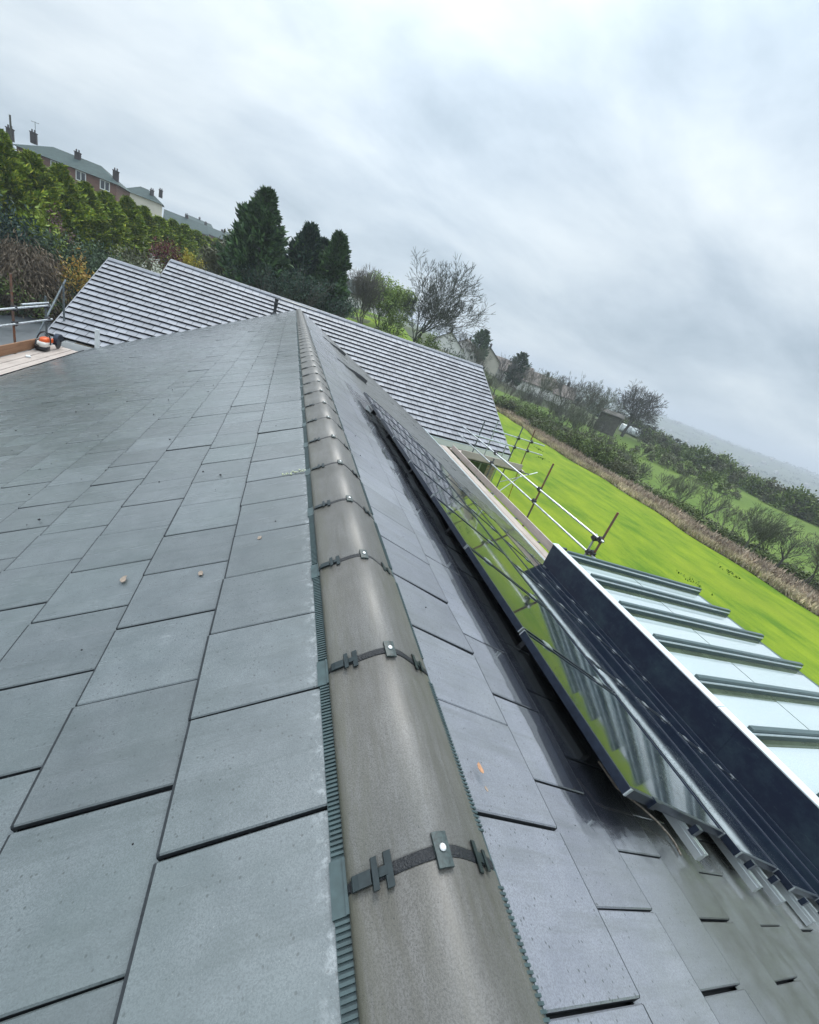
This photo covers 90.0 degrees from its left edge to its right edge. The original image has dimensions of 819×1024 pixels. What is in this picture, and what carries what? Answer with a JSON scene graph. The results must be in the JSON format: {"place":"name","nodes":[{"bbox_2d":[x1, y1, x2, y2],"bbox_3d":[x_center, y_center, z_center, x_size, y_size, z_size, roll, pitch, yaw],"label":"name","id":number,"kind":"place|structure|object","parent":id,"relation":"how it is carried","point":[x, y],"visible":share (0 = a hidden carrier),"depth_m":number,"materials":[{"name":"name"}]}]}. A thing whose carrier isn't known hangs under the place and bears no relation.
{"place":"outdoors","nodes":[
{"label":"outdoors","id":0,"kind":"place"},
{"bbox_2d":[0,239,818,616],"bbox_3d":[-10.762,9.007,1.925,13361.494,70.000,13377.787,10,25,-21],"label":"ground","id":1,"kind":"structure","parent":0,"point":[740,455],"depth_m":1078.73,"materials":[{"name":"plant"}]},
{"bbox_2d":[0,129,51,237],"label":"hedge cypress","id":2,"kind":"object","parent":1,"relation":"on","point":[13,166],"visible":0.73,"depth_m":23.88,"materials":[{"name":"plant"}]},
{"bbox_2d":[0,270,56,323],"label":"hebe","id":3,"kind":"object","parent":1,"relation":"on","point":[8,289],"visible":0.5,"depth_m":19.81,"materials":[{"name":"green plant"}]},
{"bbox_2d":[0,191,62,279],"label":"dark yew","id":4,"kind":"object","parent":1,"relation":"on","point":[7,222],"visible":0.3,"depth_m":22.11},
{"bbox_2d":[0,293,75,356],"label":"drive","id":5,"kind":"structure","parent":1,"relation":"on","point":[27,331],"depth_m":19.04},
{"bbox_2d":[0,222,76,322],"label":"weeping shrub","id":6,"kind":"object","parent":1,"relation":"on","point":[14,261],"visible":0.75,"depth_m":20.39,"materials":[{"name":"plant"}]},
{"bbox_2d":[0,273,77,374],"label":"scaffold","id":7,"kind":"object","parent":1,"relation":"on","point":[16,360],"visible":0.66,"depth_m":10.90,"materials":[{"name":"brown wood"}]},
{"bbox_2d":[34,331,63,350],"bbox_3d":[-10.412,-4.924,11.737,0.377,0.506,1.168,10,25,-21],"label":"disc cutter","id":8,"kind":"object","parent":7,"relation":"on","point":[43,343],"visible":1,"depth_m":11.61,"materials":[{"name":"orange"}]},
{"bbox_2d":[5,148,76,249],"bbox_3d":[-23.875,-19.944,25.905,4.877,5.012,4.694,28,24,19],"label":"hedge cypress","id":9,"kind":"object","parent":1,"relation":"on","point":[41,175],"visible":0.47,"depth_m":25.54,"materials":[{"name":"plant"}]},
{"bbox_2d":[14,195,69,264],"bbox_3d":[-22.074,-16.067,24.310,2.710,5.090,2.721,26,24,15],"label":"golden conifer shrub","id":10,"kind":"object","parent":1,"relation":"on","point":[41,222],"visible":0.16,"depth_m":24.04,"materials":[{"name":"green plant"}]},
{"bbox_2d":[19,220,104,299],"bbox_3d":[-19.967,-14.408,23.951,5.576,4.354,5.556,10,25,-21],"label":"dark laurel","id":11,"kind":"object","parent":1,"relation":"on","point":[94,268],"visible":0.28,"depth_m":23.25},
{"bbox_2d":[13,121,132,200],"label":"terraced house","id":12,"kind":"structure","parent":1,"relation":"on","point":[98,177],"depth_m":53.36,"materials":[{"name":"red brick"}]},
{"bbox_2d":[46,162,99,253],"bbox_3d":[-23.870,-20.769,27.989,4.690,5.416,5.083,7,26,-26],"label":"hedge cypress","id":13,"kind":"object","parent":1,"relation":"on","point":[72,198],"visible":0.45,"depth_m":27.81,"materials":[{"name":"plant"}]},
{"bbox_2d":[55,247,93,303],"bbox_3d":[-18.102,-12.224,22.189,2.656,3.955,2.472,-6,34,-45],"label":"amber shrub","id":14,"kind":"object","parent":1,"relation":"on","point":[84,277],"visible":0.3,"depth_m":21.80,"materials":[{"name":"yellow plant"}]},
{"bbox_2d":[59,232,130,288],"bbox_3d":[-19.716,-15.430,25.553,3.965,3.657,4.142,27,24,17],"label":"dark laurel","id":15,"kind":"object","parent":1,"relation":"on","point":[101,257],"visible":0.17,"depth_m":25.34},
{"bbox_2d":[75,179,129,251],"bbox_3d":[-23.690,-21.896,30.189,4.739,4.250,4.704,11,25,-20],"label":"hedge cypress","id":16,"kind":"object","parent":1,"relation":"on","point":[103,231],"visible":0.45,"depth_m":30.07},
{"bbox_2d":[92,190,143,256],"bbox_3d":[-23.991,-23.044,32.442,4.781,4.149,4.968,33,26,28],"label":"hedge cypress","id":17,"kind":"object","parent":1,"relation":"on","point":[119,218],"visible":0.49,"depth_m":32.11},
{"bbox_2d":[108,242,162,272],"bbox_3d":[-18.172,-15.902,27.354,4.136,4.035,3.892,10,25,-21],"label":"feathery shrub","id":18,"kind":"object","parent":1,"relation":"on","point":[137,262],"visible":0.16,"depth_m":26.96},
{"bbox_2d":[118,194,157,258],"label":"hedge cypress","id":19,"kind":"object","parent":1,"relation":"on","point":[139,228],"visible":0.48,"depth_m":34.57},
{"bbox_2d":[127,187,163,215],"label":"pale house","id":20,"kind":"structure","parent":1,"relation":"on","point":[140,196],"depth_m":73.76,"materials":[{"name":"paint"}]},
{"bbox_2d":[136,205,174,263],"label":"hedge cypress","id":21,"kind":"object","parent":1,"relation":"on","point":[148,217],"visible":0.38,"depth_m":37.16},
{"bbox_2d":[143,235,184,272],"bbox_3d":[-19.035,-19.972,32.263,3.185,2.966,3.326,10,25,-21],"label":"wine red shrub","id":22,"kind":"object","parent":1,"relation":"on","point":[166,252],"visible":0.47,"depth_m":31.79,"materials":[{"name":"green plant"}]},
{"bbox_2d":[147,214,183,261],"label":"hedge cypress","id":23,"kind":"object","parent":1,"relation":"on","point":[163,224],"visible":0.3,"depth_m":40.10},
{"bbox_2d":[166,218,195,263],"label":"hedge cypress","id":24,"kind":"object","parent":1,"relation":"on","point":[174,225],"visible":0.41,"depth_m":43.09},
{"bbox_2d":[163,209,207,235],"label":"house","id":25,"kind":"structure","parent":1,"relation":"on","point":[195,225],"depth_m":103.43,"materials":[{"name":"grey brick"}]},
{"bbox_2d":[176,223,201,266],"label":"hedge cypress","id":26,"kind":"object","parent":1,"relation":"on","point":[187,231],"visible":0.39,"depth_m":46.59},
{"bbox_2d":[194,229,231,277],"bbox_3d":[-15.454,-21.519,35.123,5.970,4.712,5.854,10,25,-21],"label":"olive bush","id":27,"kind":"object","parent":1,"relation":"on","point":[210,257],"visible":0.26,"depth_m":33.90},
{"bbox_2d":[211,185,297,298],"bbox_3d":[-12.198,-21.054,33.245,7.081,9.289,6.892,6,26,-28],"label":"dark conifer","id":28,"kind":"object","parent":1,"relation":"on","point":[254,234],"visible":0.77,"depth_m":31.50,"materials":[{"name":"plant"}]},
{"bbox_2d":[220,256,289,292],"bbox_3d":[-12.197,-17.831,32.354,5.330,4.558,3.956,10,25,-21],"label":"bare thicket","id":29,"kind":"object","parent":1,"relation":"on","point":[252,279],"visible":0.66,"depth_m":31.57,"materials":[{"name":"brown plant"}]},
{"bbox_2d":[254,268,307,304],"bbox_3d":[-10.173,-17.332,32.942,3.686,4.515,4.373,35,28,32],"label":"bare thicket","id":30,"kind":"object","parent":1,"relation":"on","point":[284,288],"visible":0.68,"depth_m":32.41,"materials":[{"name":"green plant"}]},
{"bbox_2d":[284,220,322,303],"bbox_3d":[-9.619,-21.116,36.313,5.751,8.352,5.155,33,27,30],"label":"dark conifer","id":31,"kind":"object","parent":1,"relation":"on","point":[305,245],"visible":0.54,"depth_m":34.74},
{"bbox_2d":[286,260,338,308],"bbox_3d":[-8.148,-17.503,33.702,4.406,5.099,3.648,28,25,20],"label":"bare thicket","id":32,"kind":"object","parent":1,"relation":"on","point":[318,290],"visible":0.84,"depth_m":33.24,"materials":[{"name":"grey plant"}]},
{"bbox_2d":[305,229,352,315],"bbox_3d":[-6.899,-20.365,36.198,4.158,8.175,4.768,21,23,4],"label":"dark conifer","id":33,"kind":"object","parent":1,"relation":"on","point":[333,262],"visible":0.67,"depth_m":35.03,"materials":[{"name":"plant"}]},
{"bbox_2d":[312,294,359,318],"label":"bare thicket","id":34,"kind":"object","parent":1,"relation":"on","point":[339,305],"visible":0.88,"depth_m":34.15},
{"bbox_2d":[346,264,390,324],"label":"bare sapling","id":35,"kind":"object","parent":1,"relation":"on","point":[363,290],"visible":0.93,"depth_m":43.02,"materials":[{"name":"grey plant"}]},
{"bbox_2d":[358,270,417,330],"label":"leafing tree","id":36,"kind":"object","parent":1,"relation":"on","point":[392,296],"visible":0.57,"depth_m":47.58,"materials":[{"name":"green plant"}]},
{"bbox_2d":[0,257,818,1023],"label":"tiled building","id":37,"kind":"structure","parent":1,"relation":"on","point":[288,731],"depth_m":1.17,"materials":[{"name":"stone"}]},
{"bbox_2d":[372,410,661,810],"bbox_3d":[0.101,-0.362,4.087,0.115,0.128,6.160,10,25,-21],"label":"mounting rail","id":38,"kind":"object","parent":37,"relation":"attached to","point":[654,804],"visible":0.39,"depth_m":2.15,"materials":[{"name":"metal"}]},
{"bbox_2d":[363,391,417,443],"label":"solar panel","id":39,"kind":"object","parent":38,"relation":"on","point":[380,408],"visible":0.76,"depth_m":6.43,"materials":[{"name":"black glass"}]},
{"bbox_2d":[408,461,503,552],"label":"solar panel","id":40,"kind":"object","parent":38,"relation":"on","point":[432,487],"visible":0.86,"depth_m":3.81,"materials":[{"name":"black glass"}]},
{"bbox_2d":[465,546,612,691],"bbox_3d":[0.796,0.663,2.581,0.908,0.470,0.772,10,25,-21],"label":"solar panel","id":41,"kind":"object","parent":38,"relation":"on","point":[530,614],"visible":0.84,"depth_m":2.48,"materials":[{"name":"black glass"}]},
{"bbox_2d":[519,630,724,837],"bbox_3d":[0.978,1.019,1.935,0.908,0.469,0.772,10,25,-21],"label":"solar panel","id":42,"kind":"object","parent":38,"relation":"on","point":[636,763],"visible":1,"depth_m":1.78,"materials":[{"name":"black glass"}]},
{"bbox_2d":[598,761,681,855],"bbox_3d":[0.863,1.112,1.534,0.415,0.211,0.073,21,23,4],"label":"cable","id":43,"kind":"object","parent":37,"relation":"on","point":[641,807],"visible":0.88,"depth_m":1.54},
{"bbox_2d":[663,813,707,860],"bbox_3d":[0.348,-0.158,4.210,0.115,0.128,6.260,10,25,-21],"label":"mounting rail","id":44,"kind":"object","parent":37,"relation":"attached to","point":[690,841],"visible":0.23,"depth_m":1.59,"materials":[{"name":"metal"}]},
{"bbox_2d":[371,403,432,462],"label":"solar panel","id":45,"kind":"object","parent":44,"relation":"attached to","point":[379,413],"visible":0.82,"depth_m":5.79,"materials":[{"name":"black glass"}]},
{"bbox_2d":[380,418,449,484],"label":"solar panel","id":46,"kind":"object","parent":44,"relation":"attached to","point":[392,431],"visible":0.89,"depth_m":5.12,"materials":[{"name":"black glass"}]},
{"bbox_2d":[392,436,472,513],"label":"solar panel","id":47,"kind":"object","parent":44,"relation":"attached to","point":[409,455],"visible":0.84,"depth_m":4.47,"materials":[{"name":"black glass"}]},
{"bbox_2d":[431,495,547,608],"bbox_3d":[0.614,0.307,3.227,0.909,0.468,0.772,10,25,-21],"label":"solar panel","id":48,"kind":"object","parent":44,"relation":"on","point":[466,534],"visible":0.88,"depth_m":3.15,"materials":[{"name":"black glass"}]},
{"bbox_2d":[708,833,762,891],"bbox_3d":[0.814,0.296,4.204,0.115,0.128,5.720,10,25,-21],"label":"mounting rail","id":49,"kind":"object","parent":37,"relation":"attached to","point":[744,872],"visible":0.23,"depth_m":1.82,"materials":[{"name":"metal"}]},
{"bbox_2d":[437,468,496,531],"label":"solar panel","id":50,"kind":"object","parent":49,"relation":"on","point":[466,499],"visible":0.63,"depth_m":5.29,"materials":[{"name":"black glass"}]},
{"bbox_2d":[467,506,546,591],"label":"solar panel","id":51,"kind":"object","parent":49,"relation":"on","point":[507,550],"visible":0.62,"depth_m":4.32,"materials":[{"name":"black glass"}]},
{"bbox_2d":[512,563,626,687],"bbox_3d":[1.268,0.894,3.412,0.609,0.330,1.142,10,25,-21],"label":"solar panel","id":52,"kind":"object","parent":49,"relation":"on","point":[582,642],"visible":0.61,"depth_m":3.32,"materials":[{"name":"black glass"}]},
{"bbox_2d":[587,657,778,872],"bbox_3d":[1.540,1.423,2.451,0.609,0.330,1.142,10,25,-21],"label":"solar panel","id":53,"kind":"object","parent":49,"relation":"on","point":[739,842],"visible":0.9,"depth_m":2.27,"materials":[{"name":"silver glass"}]},
{"bbox_2d":[742,860,785,905],"bbox_3d":[1.024,0.465,4.338,0.115,0.128,5.750,10,25,-21],"label":"mounting rail","id":54,"kind":"object","parent":37,"relation":"attached to","point":[771,890],"visible":0.23,"depth_m":1.94,"materials":[{"name":"metal"}]},
{"bbox_2d":[760,868,815,925],"bbox_3d":[1.428,0.959,3.984,0.115,0.128,4.610,10,25,-21],"label":"mounting rail","id":55,"kind":"object","parent":37,"relation":"attached to","point":[799,909],"visible":0.26,"depth_m":2.08,"materials":[{"name":"metal"}]},
{"bbox_2d":[793,893,818,925],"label":"mounting rail","id":56,"kind":"object","parent":37,"relation":"attached to","point":[813,912],"visible":0.02,"depth_m":2.25,"materials":[{"name":"metal"}]},
{"bbox_2d":[470,498,530,562],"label":"solar panel","id":57,"kind":"object","parent":56,"relation":"on","point":[499,529],"visible":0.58,"depth_m":5.59,"materials":[{"name":"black glass"}]},
{"bbox_2d":[504,539,584,624],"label":"solar panel","id":58,"kind":"object","parent":56,"relation":"on","point":[546,585],"visible":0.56,"depth_m":4.62,"materials":[{"name":"black glass"}]},
{"bbox_2d":[555,600,669,723],"bbox_3d":[1.764,1.302,3.689,0.617,0.335,1.142,10,25,-21],"label":"solar panel","id":59,"kind":"object","parent":56,"relation":"on","point":[619,671],"visible":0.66,"depth_m":3.60,"materials":[{"name":"black glass"}]},
{"bbox_2d":[637,699,818,900],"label":"solar panel","id":60,"kind":"object","parent":56,"relation":"on","point":[787,874],"visible":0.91,"depth_m":2.56,"materials":[{"name":"black glass"}]},
{"bbox_2d":[808,899,818,910],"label":"mounting rail","id":61,"kind":"object","parent":37,"relation":"on","point":[815,905],"depth_m":2.47,"materials":[{"name":"metal"}]},
{"bbox_2d":[500,526,561,590],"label":"solar panel","id":62,"kind":"object","parent":61,"relation":"on","point":[530,557],"visible":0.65,"depth_m":5.86,"materials":[{"name":"black glass"}]},
{"bbox_2d":[538,570,617,653],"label":"solar panel","id":63,"kind":"object","parent":61,"relation":"on","point":[580,615],"visible":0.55,"depth_m":4.88,"materials":[{"name":"black glass"}]},
{"bbox_2d":[593,634,705,753],"bbox_3d":[2.259,1.713,3.967,0.613,0.333,1.142,10,25,-21],"label":"solar panel","id":64,"kind":"object","parent":61,"relation":"on","point":[662,709],"visible":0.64,"depth_m":3.90,"materials":[{"name":"black glass"}]},
{"bbox_2d":[680,735,818,904],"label":"solar panel","id":65,"kind":"object","parent":61,"relation":"on","point":[801,869],"visible":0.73,"depth_m":2.98,"materials":[{"name":"black glass"}]},
{"bbox_2d":[385,247,495,350],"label":"bare tree","id":66,"kind":"object","parent":1,"relation":"on","point":[444,312],"visible":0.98,"depth_m":45.10,"materials":[{"name":"plant"}]},
{"bbox_2d":[431,330,463,357],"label":"white house","id":67,"kind":"structure","parent":1,"relation":"on","point":[456,347],"depth_m":84.82,"materials":[{"name":"paint"}]},
{"bbox_2d":[466,329,493,362],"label":"round evergreen","id":68,"kind":"object","parent":1,"relation":"on","point":[483,340],"visible":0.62,"depth_m":90.13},
{"bbox_2d":[476,343,500,375],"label":"white house","id":69,"kind":"structure","parent":1,"relation":"on","point":[493,365],"depth_m":95.61,"materials":[{"name":"paint"}]},
{"bbox_2d":[504,351,531,387],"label":"round evergreen","id":70,"kind":"object","parent":1,"relation":"on","point":[522,359],"visible":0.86,"depth_m":94.37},
{"bbox_2d":[507,369,556,399],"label":"white house","id":71,"kind":"structure","parent":1,"relation":"on","point":[536,385],"depth_m":100.08,"materials":[{"name":"paint"}]},
{"bbox_2d":[526,369,563,404],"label":"hedgerow tree","id":72,"kind":"object","parent":1,"relation":"on","point":[544,385],"visible":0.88,"depth_m":82.72,"materials":[{"name":"grey plant"}]},
{"bbox_2d":[544,392,570,419],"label":"hedgerow tree","id":73,"kind":"object","parent":1,"relation":"on","point":[557,406],"visible":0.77,"depth_m":59.31,"materials":[{"name":"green plant"}]},
{"bbox_2d":[554,372,585,404],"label":"hedgerow tree","id":74,"kind":"object","parent":1,"relation":"on","point":[561,384],"visible":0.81,"depth_m":78.58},
{"bbox_2d":[560,401,600,434],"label":"hedgerow tree","id":75,"kind":"object","parent":1,"relation":"on","point":[578,410],"visible":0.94,"depth_m":53.51,"materials":[{"name":"green plant"}]},
{"bbox_2d":[568,371,606,421],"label":"hedgerow tree","id":76,"kind":"object","parent":1,"relation":"on","point":[592,400],"visible":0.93,"depth_m":75.66,"materials":[{"name":"grey plant"}]},
{"bbox_2d":[573,434,618,468],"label":"scrub bush","id":77,"kind":"object","parent":1,"relation":"on","point":[582,447],"visible":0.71,"depth_m":43.11,"materials":[{"name":"green plant"}]},
{"bbox_2d":[580,381,626,425],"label":"hedgerow tree","id":78,"kind":"object","parent":1,"relation":"on","point":[608,401],"visible":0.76,"depth_m":77.63,"materials":[{"name":"grey plant"}]},
{"bbox_2d":[593,408,624,436],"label":"timber hut","id":79,"kind":"object","parent":1,"relation":"on","point":[615,423],"visible":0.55,"depth_m":80.10,"materials":[{"name":"grey wood"}]},
{"bbox_2d":[601,456,641,481],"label":"scrub bush","id":80,"kind":"object","parent":1,"relation":"on","point":[630,468],"visible":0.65,"depth_m":40.07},
{"bbox_2d":[611,379,668,442],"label":"oak tree","id":81,"kind":"object","parent":1,"relation":"on","point":[648,415],"visible":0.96,"depth_m":84.43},
{"bbox_2d":[492,394,818,614],"bbox_3d":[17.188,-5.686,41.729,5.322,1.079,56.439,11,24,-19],"label":"dead grass","id":82,"kind":"structure","parent":1,"relation":"on","point":[788,590],"depth_m":27.75,"materials":[{"name":"plant"}]},
{"bbox_2d":[658,451,686,473],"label":"field hedge tree","id":83,"kind":"object","parent":1,"relation":"on","point":[672,459],"visible":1,"depth_m":66.15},
{"bbox_2d":[666,472,711,500],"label":"hedgerow tree","id":84,"kind":"object","parent":1,"relation":"on","point":[684,488],"visible":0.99,"depth_m":35.18,"materials":[{"name":"green plant"}]},
{"bbox_2d":[669,499,711,524],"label":"scrub bush","id":85,"kind":"object","parent":1,"relation":"on","point":[697,512],"visible":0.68,"depth_m":33.10,"materials":[{"name":"green plant"}]},
{"bbox_2d":[565,381,818,489],"bbox_3d":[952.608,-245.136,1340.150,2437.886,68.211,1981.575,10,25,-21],"label":"woodland","id":86,"kind":"object","parent":1,"relation":"on","point":[677,440],"visible":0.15,"depth_m":988.12,"materials":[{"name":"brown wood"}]},
{"bbox_2d":[695,485,733,516],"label":"hedgerow tree","id":87,"kind":"object","parent":1,"relation":"on","point":[725,502],"visible":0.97,"depth_m":32.28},
{"bbox_2d":[711,504,754,535],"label":"hedgerow tree","id":88,"kind":"object","parent":1,"relation":"on","point":[727,516],"visible":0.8,"depth_m":30.28,"materials":[{"name":"green plant"}]},
{"bbox_2d":[724,503,804,551],"bbox_3d":[24.155,1.053,28.784,4.680,4.104,3.326,25,24,13],"label":"hedgerow tree","id":89,"kind":"object","parent":1,"relation":"on","point":[751,531],"visible":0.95,"depth_m":28.39,"materials":[{"name":"green plant"}]},
{"bbox_2d":[746,515,800,559],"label":"hedgerow tree","id":90,"kind":"object","parent":1,"relation":"on","point":[765,542],"visible":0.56,"depth_m":28.62,"materials":[{"name":"green plant"}]},
{"bbox_2d":[771,525,816,566],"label":"hedgerow tree","id":91,"kind":"object","parent":1,"relation":"on","point":[786,533],"visible":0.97,"depth_m":26.04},
{"bbox_2d":[0,0,818,473],"label":"sky","id":92,"kind":"structure","parent":0,"point":[631,187],"materials":[{"name":"grey"}]},
{"bbox_2d":[346,311,818,685],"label":"lawn","id":93,"kind":"structure","parent":0,"point":[640,536],"depth_m":21.87,"materials":[{"name":"green plant"}]},
{"bbox_2d":[374,300,409,338],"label":"green bush","id":94,"kind":"object","parent":93,"relation":"on","point":[390,323],"visible":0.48,"depth_m":41.37,"materials":[{"name":"green plant"}]},
{"bbox_2d":[449,421,544,507],"bbox_3d":[3.587,-1.647,17.055,4.009,4.203,1.658,10,25,-21],"label":"scaffold","id":95,"kind":"object","parent":93,"relation":"on","point":[477,457],"visible":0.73,"depth_m":16.74,"materials":[{"name":"metal"}]},
{"bbox_2d":[439,425,618,558],"bbox_3d":[2.415,-0.110,12.706,1.500,4.210,10.650,10,25,-21],"label":"scaffold","id":96,"kind":"object","parent":93,"relation":"on","point":[533,529],"visible":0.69,"depth_m":11.72,"materials":[{"name":"metal"}]},
{"bbox_2d":[543,543,818,870],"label":"glazed roof","id":97,"kind":"structure","parent":93,"relation":"on","point":[743,703],"depth_m":5.33,"materials":[{"name":"glass"},{"name":"clear glass"},{"name":"navy metal"}]},
{"bbox_2d":[490,386,818,573],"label":"field","id":98,"kind":"structure","parent":0,"point":[747,500],"depth_m":55.13,"materials":[{"name":"green plant"}]},
{"bbox_2d":[678,444,716,467],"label":"field hedge tree","id":99,"kind":"object","parent":98,"relation":"on","point":[685,455],"visible":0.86,"depth_m":86.48,"materials":[{"name":"green plant"}]},
{"bbox_2d":[694,469,731,495],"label":"field hedge tree","id":100,"kind":"object","parent":98,"relation":"on","point":[713,475],"visible":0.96,"depth_m":60.19,"materials":[{"name":"green plant"}]},
{"bbox_2d":[738,472,775,497],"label":"field hedge tree","id":101,"kind":"object","parent":98,"relation":"on","point":[755,479],"visible":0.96,"depth_m":75.28,"materials":[{"name":"green plant"}]},
{"bbox_2d":[758,486,805,516],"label":"field hedge tree","id":102,"kind":"object","parent":98,"relation":"on","point":[766,497],"visible":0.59,"depth_m":69.94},
{"bbox_2d":[769,483,818,523],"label":"field hedge tree","id":103,"kind":"object","parent":98,"relation":"on","point":[787,493],"visible":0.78,"depth_m":67.71,"materials":[{"name":"green plant"}]},
{"bbox_3d":[2.411,1.747,4.601,0.110,0.116,4.770,10,25,-21],"label":"mounting rail","id":104,"kind":"object","parent":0,"visible":0},
{"bbox_2d":[527,551,587,613],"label":"solar panel","id":105,"kind":"object","parent":104,"relation":"attached to","point":[556,581],"visible":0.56,"depth_m":6.18,"materials":[{"name":"black glass"}]},
{"bbox_2d":[568,597,648,681],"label":"solar panel","id":106,"kind":"object","parent":104,"relation":"attached to","point":[609,640],"visible":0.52,"depth_m":5.15,"materials":[{"name":"black glass"}]},
{"bbox_2d":[626,663,735,778],"bbox_3d":[2.754,2.125,4.245,0.617,0.335,1.142,10,25,-21],"label":"solar panel","id":107,"kind":"object","parent":104,"relation":"attached to","point":[689,731],"visible":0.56,"depth_m":4.18,"materials":[{"name":"black glass"}]},
{"bbox_2d":[715,764,818,881],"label":"solar panel","id":108,"kind":"object","parent":104,"relation":"attached to","point":[785,839],"visible":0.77,"depth_m":3.39,"materials":[{"name":"black glass"}]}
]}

